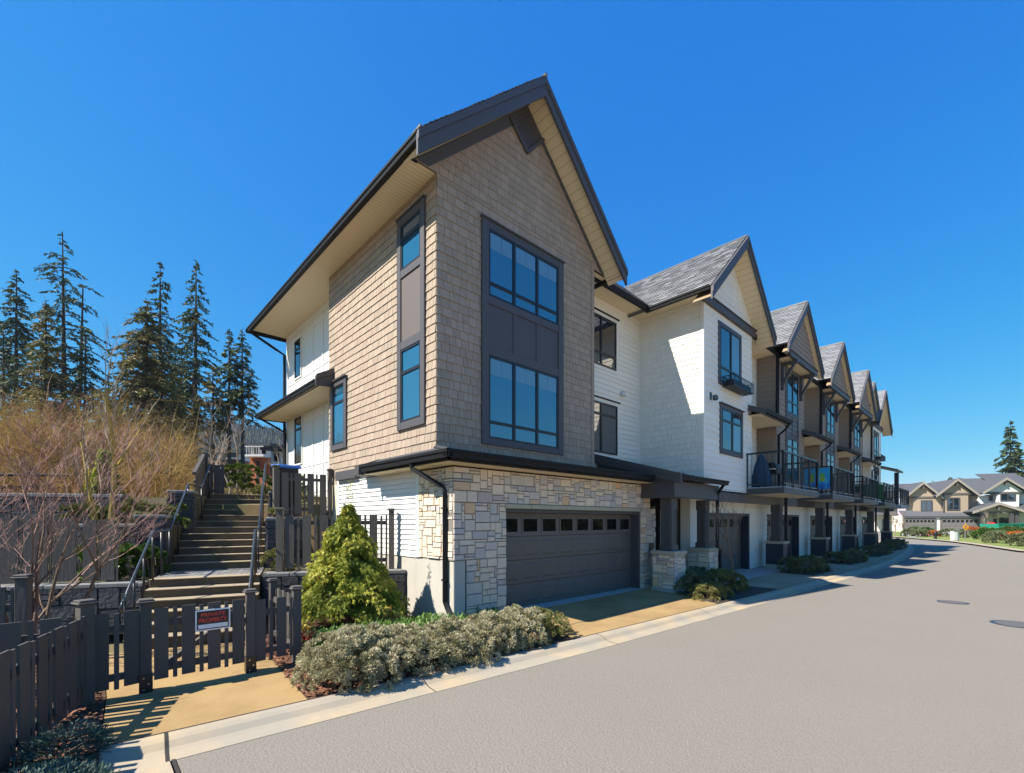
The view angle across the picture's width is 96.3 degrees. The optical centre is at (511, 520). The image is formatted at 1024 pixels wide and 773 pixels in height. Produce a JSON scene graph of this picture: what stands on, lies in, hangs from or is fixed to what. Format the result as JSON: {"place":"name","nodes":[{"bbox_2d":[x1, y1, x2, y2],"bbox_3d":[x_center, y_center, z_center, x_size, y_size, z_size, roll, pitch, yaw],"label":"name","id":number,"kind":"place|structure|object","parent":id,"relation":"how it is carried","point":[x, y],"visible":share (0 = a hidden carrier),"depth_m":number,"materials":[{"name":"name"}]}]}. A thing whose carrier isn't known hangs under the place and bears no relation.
{"place":"outdoors","nodes":[
{"label":"outdoors","id":0,"kind":"place"},
{"bbox_2d":[98,634,122,753],"bbox_3d":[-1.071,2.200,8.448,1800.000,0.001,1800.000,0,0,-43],"label":"ground","id":1,"kind":"structure","parent":0,"point":[111,643],"depth_m":8.05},
{"bbox_2d":[11,691,105,771],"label":"mulch bed","id":2,"kind":"object","parent":1,"relation":"on","point":[100,709],"visible":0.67,"depth_m":4.74,"materials":[{"name":"brown soil"}]},
{"bbox_2d":[0,574,36,635],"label":"picket fence","id":3,"kind":"object","parent":2,"relation":"on","point":[19,607],"visible":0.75,"depth_m":5.37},
{"bbox_2d":[0,616,72,708],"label":"picket fence","id":4,"kind":"object","parent":2,"relation":"on","point":[11,637],"visible":0.29,"depth_m":4.66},
{"bbox_2d":[0,598,98,772],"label":"picket fence","id":5,"kind":"object","parent":2,"relation":"on","point":[54,671],"visible":0.91,"depth_m":4.17,"materials":[{"name":"wood"}]},
{"bbox_2d":[5,716,118,772],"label":"juniper","id":6,"kind":"object","parent":2,"relation":"on","point":[48,737],"visible":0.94,"depth_m":3.81,"materials":[{"name":"green plant"}]},
{"bbox_2d":[4,756,120,772],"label":"juniper","id":7,"kind":"object","parent":2,"relation":"on","point":[64,765],"visible":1,"depth_m":3.37,"materials":[{"name":"green plant"}]},
{"bbox_2d":[0,366,182,633],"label":"bare maple","id":8,"kind":"object","parent":2,"relation":"on","point":[36,589],"visible":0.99,"depth_m":6.33,"materials":[{"name":"brown plant"}]},
{"bbox_2d":[1,639,366,772],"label":"bark chips","id":9,"kind":"object","parent":2,"relation":"on","point":[89,706],"visible":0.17,"depth_m":4.74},
{"bbox_2d":[123,761,173,772],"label":"gutter pan","id":10,"kind":"object","parent":1,"relation":"on","point":[164,767],"visible":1,"depth_m":3.73,"materials":[{"name":"concrete"}]},
{"bbox_2d":[123,494,268,651],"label":"staircase","id":11,"kind":"structure","parent":1,"relation":"on","point":[211,562],"depth_m":9.98,"materials":[{"name":"beige concrete"}]},
{"bbox_2d":[119,465,210,646],"bbox_3d":[-7.113,0.170,9.686,0.277,3.420,6.758,0,0,-23],"label":"handrail","id":12,"kind":"object","parent":11,"relation":"on","point":[123,606],"visible":0.76,"depth_m":8.43,"materials":[{"name":"black metal"}]},
{"bbox_2d":[248,463,265,588],"bbox_3d":[-5.771,0.086,10.499,0.041,3.489,6.467,0,0,-26],"label":"handrail","id":13,"kind":"object","parent":11,"relation":"on","point":[253,568],"visible":0.81,"depth_m":10.04,"materials":[{"name":"black metal"}]},
{"bbox_2d":[266,615,572,698],"bbox_3d":[-2.070,1.965,8.217,4.278,0.050,4.882,0,0,-39],"label":"planting bed","id":14,"kind":"object","parent":1,"relation":"on","point":[326,623],"visible":0.11,"depth_m":7.19,"materials":[{"name":"brown soil"}]},
{"bbox_2d":[262,568,406,621],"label":"retaining wall","id":15,"kind":"structure","parent":14,"relation":"on","point":[287,579],"depth_m":9.11,"materials":[{"name":"stone"}]},
{"bbox_2d":[274,507,394,571],"bbox_3d":[-3.631,0.417,9.529,2.355,1.365,0.188,0,0,-14],"label":"picket fence","id":16,"kind":"object","parent":15,"relation":"on","point":[323,523],"visible":0.74,"depth_m":9.35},
{"bbox_2d":[289,621,405,694],"bbox_3d":[-2.014,1.651,5.782,1.492,0.734,1.469,0,0,-43],"label":"silver shrub","id":17,"kind":"object","parent":14,"relation":"on","point":[343,645],"visible":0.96,"depth_m":5.43,"materials":[{"name":"green plant"}]},
{"bbox_2d":[301,480,410,635],"bbox_3d":[-3.068,0.623,8.502,2.173,2.743,2.254,0,0,-43],"label":"cedar","id":18,"kind":"object","parent":14,"relation":"on","point":[348,576],"visible":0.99,"depth_m":8.13,"materials":[{"name":"green plant"}]},
{"bbox_2d":[301,610,475,659],"bbox_3d":[-1.944,1.814,7.437,2.880,0.335,1.844,0,0,-43],"label":"daylily bed","id":19,"kind":"object","parent":14,"relation":"on","point":[420,620],"visible":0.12,"depth_m":7.73,"materials":[{"name":"green plant"}]},
{"bbox_2d":[359,621,454,678],"bbox_3d":[-1.473,1.715,6.213,1.269,0.609,1.369,0,0,-43],"label":"silver shrub","id":20,"kind":"object","parent":14,"relation":"on","point":[414,642],"visible":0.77,"depth_m":5.92,"materials":[{"name":"green plant"}]},
{"bbox_2d":[414,615,501,666],"bbox_3d":[-0.892,1.709,6.648,1.248,0.618,1.461,0,0,-43],"label":"silver shrub","id":21,"kind":"object","parent":14,"relation":"on","point":[455,636],"visible":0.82,"depth_m":6.37,"materials":[{"name":"green plant"}]},
{"bbox_2d":[460,610,540,655],"bbox_3d":[-0.238,1.693,7.125,1.390,0.651,1.138,0,0,-43],"label":"silver shrub","id":22,"kind":"object","parent":14,"relation":"on","point":[508,624],"visible":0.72,"depth_m":6.87,"materials":[{"name":"green plant"}]},
{"bbox_2d":[486,603,552,650],"bbox_3d":[0.141,1.701,7.522,1.137,0.633,1.294,0,0,-43],"label":"silver shrub","id":23,"kind":"object","parent":14,"relation":"on","point":[538,626],"visible":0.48,"depth_m":7.30,"materials":[{"name":"green plant"}]},
{"bbox_2d":[517,605,572,642],"bbox_3d":[0.418,1.732,7.862,0.927,0.566,1.314,0,0,-63],"label":"olive shrub","id":24,"kind":"object","parent":14,"relation":"on","point":[559,630],"visible":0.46,"depth_m":7.58,"materials":[{"name":"green plant"}]},
{"bbox_2d":[246,72,729,623],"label":"townhouse","id":25,"kind":"structure","parent":1,"relation":"on","point":[446,310],"depth_m":10.49,"materials":[{"name":"beige"}]},
{"bbox_2d":[294,336,301,380],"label":"window","id":26,"kind":"structure","parent":25,"relation":"in","point":[298,342],"depth_m":15.89,"materials":[{"name":"glass"}]},
{"bbox_2d":[294,414,302,465],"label":"window","id":27,"kind":"structure","parent":25,"relation":"in","point":[298,421],"depth_m":15.89,"materials":[{"name":"glass"}]},
{"bbox_2d":[330,374,347,451],"bbox_3d":[-4.612,-2.813,12.154,0.114,1.864,1.060,0,0,-43],"label":"window","id":28,"kind":"structure","parent":25,"relation":"in","point":[338,391],"depth_m":12.14,"materials":[{"name":"glass"}]},
{"bbox_2d":[401,209,419,270],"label":"window","id":29,"kind":"structure","parent":25,"relation":"in","point":[410,230],"depth_m":9.50,"materials":[{"name":"glass"}]},
{"bbox_2d":[401,341,419,422],"bbox_3d":[-2.085,-2.850,9.498,0.053,1.588,0.820,0,0,-43],"label":"window","id":30,"kind":"structure","parent":25,"relation":"in","point":[410,355],"depth_m":9.51,"materials":[{"name":"glass"}]},
{"bbox_2d":[489,228,557,324],"bbox_3d":[0.308,-5.485,10.486,2.270,1.478,0.056,0,0,-43],"label":"window","id":31,"kind":"structure","parent":25,"relation":"in","point":[519,277],"depth_m":10.41,"materials":[{"name":"blue glass"}]},
{"bbox_2d":[489,354,557,448],"bbox_3d":[0.308,-2.635,10.486,2.270,1.818,0.056,0,0,-43],"label":"window","id":32,"kind":"structure","parent":25,"relation":"in","point":[523,400],"depth_m":10.41,"materials":[{"name":"glass"}]},
{"bbox_2d":[506,513,630,607],"bbox_3d":[1.524,0.864,11.265,4.960,2.056,0.061,0,0,-43],"label":"garage door","id":33,"kind":"structure","parent":25,"relation":"in","point":[568,568],"depth_m":10.98,"materials":[{"name":"grey paint"}]},
{"bbox_2d":[594,309,617,375],"bbox_3d":[2.683,-5.470,13.935,1.880,1.748,0.065,0,0,-43],"label":"window","id":34,"kind":"structure","parent":25,"relation":"in","point":[605,327],"depth_m":14.10,"materials":[{"name":"glass"}]},
{"bbox_2d":[594,396,618,458],"bbox_3d":[2.705,-2.830,13.955,1.940,1.788,0.065,0,0,-43],"label":"window","id":35,"kind":"structure","parent":25,"relation":"in","point":[606,413],"depth_m":14.14,"materials":[{"name":"glass"}]},
{"bbox_2d":[98,540,913,772],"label":"kerb","id":36,"kind":"structure","parent":1,"relation":"on","point":[126,756],"depth_m":5.26,"materials":[{"name":"concrete"}]},
{"bbox_2d":[101,559,887,772],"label":"kerb joint","id":37,"kind":"object","parent":36,"relation":"on","point":[175,765],"visible":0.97,"depth_m":4.68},
{"bbox_2d":[522,586,652,608],"bbox_3d":[1.859,1.980,11.354,6.050,0.208,0.480,0,0,-43],"label":"garage apron","id":38,"kind":"object","parent":1,"relation":"on","point":[574,599],"visible":0.14,"depth_m":11.22,"materials":[{"name":"concrete"}]},
{"bbox_2d":[614,235,776,575],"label":"townhouse","id":39,"kind":"structure","parent":1,"relation":"on","point":[696,388],"depth_m":14.86,"materials":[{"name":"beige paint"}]},
{"bbox_2d":[709,516,740,569],"bbox_3d":[7.506,0.859,16.713,4.120,2.066,0.061,0,0,-43],"label":"garage door","id":40,"kind":"structure","parent":39,"relation":"in","point":[736,553],"depth_m":17.31,"materials":[{"name":"grey paint"}]},
{"bbox_2d":[718,320,741,393],"bbox_3d":[7.220,-5.360,15.181,1.850,2.008,0.065,0,0,-43],"label":"window","id":41,"kind":"structure","parent":39,"relation":"in","point":[729,341],"depth_m":15.06,"materials":[{"name":"glass"}]},
{"bbox_2d":[719,402,744,458],"bbox_3d":[7.321,-2.963,15.249,1.930,1.634,0.104,0,0,-43],"label":"window","id":42,"kind":"structure","parent":39,"relation":"in","point":[731,418],"depth_m":15.18,"materials":[{"name":"glass"}]},
{"bbox_2d":[681,584,775,603],"bbox_3d":[5.352,1.973,12.794,3.580,0.146,2.630,0,0,-43],"label":"shrub bed","id":43,"kind":"object","parent":1,"relation":"on","point":[752,590],"visible":0.15,"depth_m":12.22,"materials":[{"name":"soil"}]},
{"bbox_2d":[674,568,710,595],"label":"shrub","id":44,"kind":"object","parent":43,"relation":"on","point":[691,576],"visible":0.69,"depth_m":12.18,"materials":[{"name":"green plant"}]},
{"bbox_2d":[686,581,733,601],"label":"shrub","id":45,"kind":"object","parent":43,"relation":"on","point":[715,590],"visible":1,"depth_m":11.35,"materials":[{"name":"green plant"}]},
{"bbox_2d":[695,568,749,593],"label":"shrub","id":46,"kind":"object","parent":43,"relation":"on","point":[725,575],"visible":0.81,"depth_m":12.59,"materials":[{"name":"green plant"}]},
{"bbox_2d":[702,490,747,580],"bbox_3d":[6.277,0.452,13.661,1.116,2.965,0.913,0,0,-24],"label":"young street tree","id":47,"kind":"object","parent":43,"relation":"on","point":[724,524],"visible":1,"depth_m":13.55,"materials":[{"name":"brown plant"}]},
{"bbox_2d":[723,301,824,568],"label":"townhouse","id":48,"kind":"structure","parent":1,"relation":"on","point":[787,365],"depth_m":18.59,"materials":[{"name":"beige paint"}]},
{"bbox_2d":[751,454,771,486],"bbox_3d":[8.910,-1.790,16.418,0.633,1.260,0.649,0,0,-43],"label":"patio umbrella","id":49,"kind":"object","parent":48,"relation":"on","point":[761,473],"visible":0.84,"depth_m":16.25,"materials":[{"name":"blue fabric"}]},
{"bbox_2d":[787,370,797,416],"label":"window","id":50,"kind":"structure","parent":48,"relation":"in","point":[792,382],"depth_m":19.63,"materials":[{"name":"glass"}]},
{"bbox_2d":[787,437,797,480],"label":"window","id":51,"kind":"structure","parent":48,"relation":"in","point":[792,445],"depth_m":19.63,"materials":[{"name":"glass"}]},
{"bbox_2d":[722,542,897,583],"bbox_3d":[19.773,2.004,27.372,37.700,0.252,1.450,0,0,-43],"label":"garage apron","id":52,"kind":"object","parent":1,"relation":"on","point":[755,572],"depth_m":17.25,"materials":[{"name":"concrete"}]},
{"bbox_2d":[790,341,855,559],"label":"townhouse","id":53,"kind":"structure","parent":1,"relation":"on","point":[828,394],"depth_m":22.89,"materials":[{"name":"white paint"}]},
{"bbox_2d":[805,467,829,488],"bbox_3d":[13.344,-1.830,20.067,0.055,0.920,0.950,0,0,-44],"label":"beach towel","id":54,"kind":"object","parent":53,"relation":"hanging from","point":[823,478],"visible":0.61,"depth_m":19.94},
{"bbox_2d":[780,548,904,575],"bbox_3d":[18.726,1.940,24.576,23.250,0.060,1.400,0,0,-43],"label":"shrub bed","id":55,"kind":"object","parent":1,"relation":"on","point":[834,562],"visible":0.39,"depth_m":20.45,"materials":[{"name":"soil"}]},
{"bbox_2d":[776,554,830,572],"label":"shrub","id":56,"kind":"object","parent":55,"relation":"on","point":[813,563],"visible":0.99,"depth_m":17.02,"materials":[{"name":"green plant"}]},
{"bbox_2d":[822,548,868,562],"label":"shrub","id":57,"kind":"object","parent":55,"relation":"on","point":[846,555],"visible":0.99,"depth_m":21.10,"materials":[{"name":"green plant"}]},
{"bbox_2d":[832,370,877,551],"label":"townhouse","id":58,"kind":"structure","parent":1,"relation":"on","point":[853,417],"depth_m":27.23,"materials":[{"name":"white paint"}]},
{"bbox_2d":[857,382,908,546],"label":"townhouse","id":59,"kind":"structure","parent":1,"relation":"on","point":[873,457],"depth_m":31.92,"materials":[{"name":"beige paint"}]},
{"bbox_2d":[893,531,1023,551],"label":"verge","id":60,"kind":"structure","parent":1,"relation":"on","point":[978,541],"depth_m":44.84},
{"bbox_2d":[892,479,982,531],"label":"house","id":61,"kind":"structure","parent":60,"relation":"on","point":[938,505],"depth_m":80.50,"materials":[{"name":"beige"}]},
{"bbox_2d":[942,520,977,531],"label":"garage door","id":62,"kind":"structure","parent":61,"relation":"in","point":[956,524],"depth_m":79.13,"materials":[{"name":"white paint"}]},
{"bbox_2d":[960,473,1023,523],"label":"house","id":63,"kind":"structure","parent":60,"relation":"on","point":[1003,503],"depth_m":78.04,"materials":[{"name":"white paint"}]},
{"bbox_2d":[980,530,1008,542],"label":"verge shrub","id":64,"kind":"object","parent":60,"relation":"on","point":[1004,535],"visible":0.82,"depth_m":39.74,"materials":[{"name":"green plant"}]},
{"bbox_2d":[990,420,1023,494],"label":"fir tree","id":65,"kind":"object","parent":60,"relation":"on","point":[1016,461],"visible":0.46,"depth_m":99.62,"materials":[{"name":"green plant"}]},
{"bbox_2d":[0,516,319,591],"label":"terrace","id":66,"kind":"structure","parent":0,"point":[174,538],"depth_m":9.96,"materials":[{"name":"concrete"}]},
{"bbox_2d":[0,493,129,526],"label":"retaining wall","id":67,"kind":"structure","parent":66,"relation":"on","point":[16,513],"depth_m":10.41,"materials":[{"name":"concrete"}]},
{"bbox_2d":[1,580,148,634],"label":"retaining wall","id":68,"kind":"structure","parent":66,"relation":"on","point":[109,596],"depth_m":8.09,"materials":[{"name":"stone"}]},
{"bbox_2d":[0,518,117,583],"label":"board fence","id":69,"kind":"object","parent":68,"relation":"on","point":[68,570],"visible":0.65,"depth_m":8.07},
{"bbox_2d":[77,524,135,577],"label":"retaining wall","id":70,"kind":"structure","parent":66,"relation":"on","point":[128,539],"depth_m":9.45,"materials":[{"name":"stone"}]},
{"bbox_2d":[57,316,160,543],"bbox_3d":[-8.062,-1.327,8.824,1.629,4.993,1.465,0,0,-2],"label":"yellow trunk tree","id":71,"kind":"object","parent":66,"relation":"on","point":[90,500],"visible":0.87,"depth_m":9.07,"materials":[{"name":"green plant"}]},
{"bbox_2d":[77,542,169,580],"bbox_3d":[-7.627,0.814,8.925,1.733,0.821,0.931,0,0,-15],"label":"laurel shrub","id":72,"kind":"object","parent":66,"relation":"on","point":[124,570],"visible":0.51,"depth_m":8.89,"materials":[{"name":"green plant"}]},
{"bbox_2d":[57,497,191,528],"bbox_3d":[-8.483,-0.163,10.082,2.516,0.749,1.106,0,0,-13],"label":"laurel shrub","id":73,"kind":"object","parent":66,"relation":"on","point":[185,522],"visible":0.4,"depth_m":10.03,"materials":[{"name":"green plant"}]},
{"bbox_2d":[134,515,171,578],"bbox_3d":[-7.462,0.580,9.561,0.528,1.400,0.618,0,0,-26],"label":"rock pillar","id":74,"kind":"object","parent":66,"relation":"on","point":[166,525],"visible":0.37,"depth_m":9.34,"materials":[{"name":"stone"}]},
{"bbox_2d":[167,490,197,533],"bbox_3d":[-7.968,-0.120,11.123,0.556,1.200,0.568,0,0,-26],"label":"rock pillar","id":75,"kind":"object","parent":66,"relation":"on","point":[190,502],"visible":0.56,"depth_m":10.94,"materials":[{"name":"stone"}]},
{"bbox_2d":[259,548,296,570],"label":"shrub","id":76,"kind":"object","parent":66,"relation":"on","point":[267,554],"visible":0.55,"depth_m":9.70,"materials":[{"name":"green plant"}]},
{"bbox_2d":[265,518,294,567],"bbox_3d":[-5.476,0.555,10.842,0.621,1.250,0.664,0,0,-26],"label":"rock pillar","id":77,"kind":"object","parent":66,"relation":"on","point":[270,533],"visible":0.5,"depth_m":10.47,"materials":[{"name":"stone"}]},
{"bbox_2d":[271,464,300,516],"bbox_3d":[-6.055,-0.789,12.310,0.600,1.438,0.550,0,0,-43],"label":"recycling bin","id":78,"kind":"object","parent":66,"relation":"on","point":[290,469],"visible":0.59,"depth_m":12.15,"materials":[{"name":"black plastic"}]},
{"bbox_2d":[271,465,332,519],"bbox_3d":[-5.499,-0.422,12.088,1.498,2.005,0.208,0,0,-33],"label":"picket fence","id":79,"kind":"object","parent":66,"relation":"on","point":[298,479],"visible":0.94,"depth_m":12.05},
{"bbox_2d":[19,494,318,598],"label":"hillside","id":80,"kind":"structure","parent":0,"point":[247,509],"depth_m":12.20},
{"bbox_2d":[0,329,25,428],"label":"fir tree","id":81,"kind":"object","parent":80,"relation":"on","point":[4,365],"visible":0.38,"depth_m":43.95,"materials":[{"name":"green plant"}]},
{"bbox_2d":[0,269,53,413],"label":"fir tree","id":82,"kind":"object","parent":80,"relation":"on","point":[21,336],"visible":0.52,"depth_m":46.85,"materials":[{"name":"green plant"}]},
{"bbox_2d":[0,297,92,435],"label":"fir tree","id":83,"kind":"object","parent":80,"relation":"on","point":[45,358],"visible":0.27,"depth_m":41.78,"materials":[{"name":"green plant"}]},
{"bbox_2d":[0,232,116,435],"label":"fir tree","id":84,"kind":"object","parent":80,"relation":"on","point":[61,330],"visible":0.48,"depth_m":45.88,"materials":[{"name":"green plant"}]},
{"bbox_2d":[52,329,123,440],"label":"fir tree","id":85,"kind":"object","parent":80,"relation":"on","point":[77,377],"visible":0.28,"depth_m":42.98,"materials":[{"name":"green plant"}]},
{"bbox_2d":[84,448,126,494],"bbox_3d":[-10.901,-0.903,12.273,1.193,2.069,1.200,0,0,-43],"label":"young conifer","id":86,"kind":"object","parent":80,"relation":"on","point":[93,476],"visible":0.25,"depth_m":12.17,"materials":[{"name":"green plant"}]},
{"bbox_2d":[0,365,253,497],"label":"brush thicket","id":87,"kind":"object","parent":80,"relation":"on","point":[182,477],"visible":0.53,"depth_m":16.52,"materials":[{"name":"plant"}]},
{"bbox_2d":[62,298,226,486],"bbox_3d":[-31.953,-10.636,40.304,11.754,17.625,11.508,0,0,-43],"label":"spruce tree","id":88,"kind":"object","parent":80,"relation":"on","point":[142,341],"visible":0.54,"depth_m":39.62,"materials":[{"name":"green plant"}]},
{"bbox_2d":[116,262,208,454],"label":"fir tree","id":89,"kind":"object","parent":80,"relation":"on","point":[160,314],"visible":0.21,"depth_m":47.17,"materials":[{"name":"green plant"}]},
{"bbox_2d":[6,486,326,501],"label":"dry grass","id":90,"kind":"structure","parent":80,"relation":"on","point":[226,491],"depth_m":14.26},
{"bbox_2d":[148,259,223,463],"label":"fir tree","id":91,"kind":"object","parent":80,"relation":"on","point":[192,318],"visible":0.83,"depth_m":45.80,"materials":[{"name":"green plant"}]},
{"bbox_2d":[189,366,238,486],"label":"fir tree","id":92,"kind":"object","parent":80,"relation":"on","point":[218,423],"visible":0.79,"depth_m":43.96,"materials":[{"name":"green plant"}]},
{"bbox_2d":[202,329,248,488],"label":"fir tree","id":93,"kind":"object","parent":80,"relation":"on","point":[224,354],"visible":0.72,"depth_m":44.81,"materials":[{"name":"green plant"}]},
{"bbox_2d":[214,330,266,482],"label":"fir tree","id":94,"kind":"object","parent":80,"relation":"on","point":[243,387],"visible":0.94,"depth_m":44.91,"materials":[{"name":"green plant"}]},
{"bbox_2d":[245,443,282,488],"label":"hill house","id":95,"kind":"structure","parent":80,"relation":"on","point":[257,456],"depth_m":57.98,"materials":[{"name":"red brick"}]},
{"bbox_2d":[260,447,282,485],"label":"hill house","id":96,"kind":"structure","parent":80,"relation":"on","point":[274,453],"depth_m":49.98,"materials":[{"name":"grey brick"}]},
{"bbox_2d":[101,643,306,745],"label":"front path","id":97,"kind":"structure","parent":0,"point":[221,692],"depth_m":5.13,"materials":[{"name":"beige concrete"}]},
{"bbox_2d":[95,598,154,693],"bbox_3d":[-4.381,1.448,5.203,0.589,1.087,0.170,0,0,-39],"label":"picket fence","id":98,"kind":"object","parent":97,"relation":"on","point":[136,627],"visible":1,"depth_m":5.19,"materials":[{"name":"grey wood"}]},
{"bbox_2d":[242,578,303,673],"bbox_3d":[-3.614,1.448,6.625,0.800,1.105,1.383,0,0,-43],"label":"picket fence","id":99,"kind":"object","parent":97,"relation":"on","point":[283,610],"visible":0.98,"depth_m":6.18,"materials":[{"name":"grey wood"}]},
{"bbox_2d":[154,599,245,679],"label":"gate","id":100,"kind":"structure","parent":99,"relation":"attached to","point":[164,663],"depth_m":5.57,"materials":[{"name":"grey wood"}]},
{"bbox_2d":[195,607,229,631],"bbox_3d":[-3.708,1.225,5.693,0.370,0.260,0.011,0,0,-41],"label":"warning sign","id":101,"kind":"object","parent":100,"relation":"attached to","point":[211,619],"visible":1,"depth_m":5.69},
{"bbox_2d":[130,494,326,520],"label":"path","id":102,"kind":"structure","parent":0,"point":[155,501],"depth_m":11.43,"materials":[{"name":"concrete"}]},
{"bbox_2d":[192,452,223,496],"bbox_3d":[-8.157,-1.123,12.343,0.528,1.595,1.592,0,0,-25],"label":"guard fence","id":103,"kind":"object","parent":102,"relation":"on","point":[200,469],"visible":0.62,"depth_m":12.90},
{"bbox_2d":[220,462,270,493],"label":"clipped hedge","id":104,"kind":"object","parent":102,"relation":"on","point":[239,476],"visible":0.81,"depth_m":14.10,"materials":[{"name":"green plant"}]},
{"bbox_2d":[0,0,1023,515],"label":"sky","id":105,"kind":"structure","parent":0,"point":[868,154],"materials":[{"name":"blue"}]},
{"bbox_2d":[176,531,1023,772],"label":"road","id":106,"kind":"structure","parent":0,"point":[897,668],"depth_m":5.12,"materials":[{"name":"asphalt"}]},
{"bbox_2d":[544,588,716,638],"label":"driveway","id":107,"kind":"structure","parent":0,"point":[577,613],"depth_m":9.99,"materials":[{"name":"beige concrete"}]},
{"bbox_2d":[746,545,904,588],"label":"shared driveway","id":108,"kind":"structure","parent":0,"point":[777,580],"depth_m":15.98,"materials":[{"name":"beige concrete"}]},
{"bbox_3d":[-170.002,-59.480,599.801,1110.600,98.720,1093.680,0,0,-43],"label":"hill","id":109,"kind":"structure","parent":0,"visible":0},
{"bbox_2d":[164,416,282,469],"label":"forest","id":110,"kind":"object","parent":109,"relation":"on","point":[254,434],"visible":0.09,"depth_m":485.82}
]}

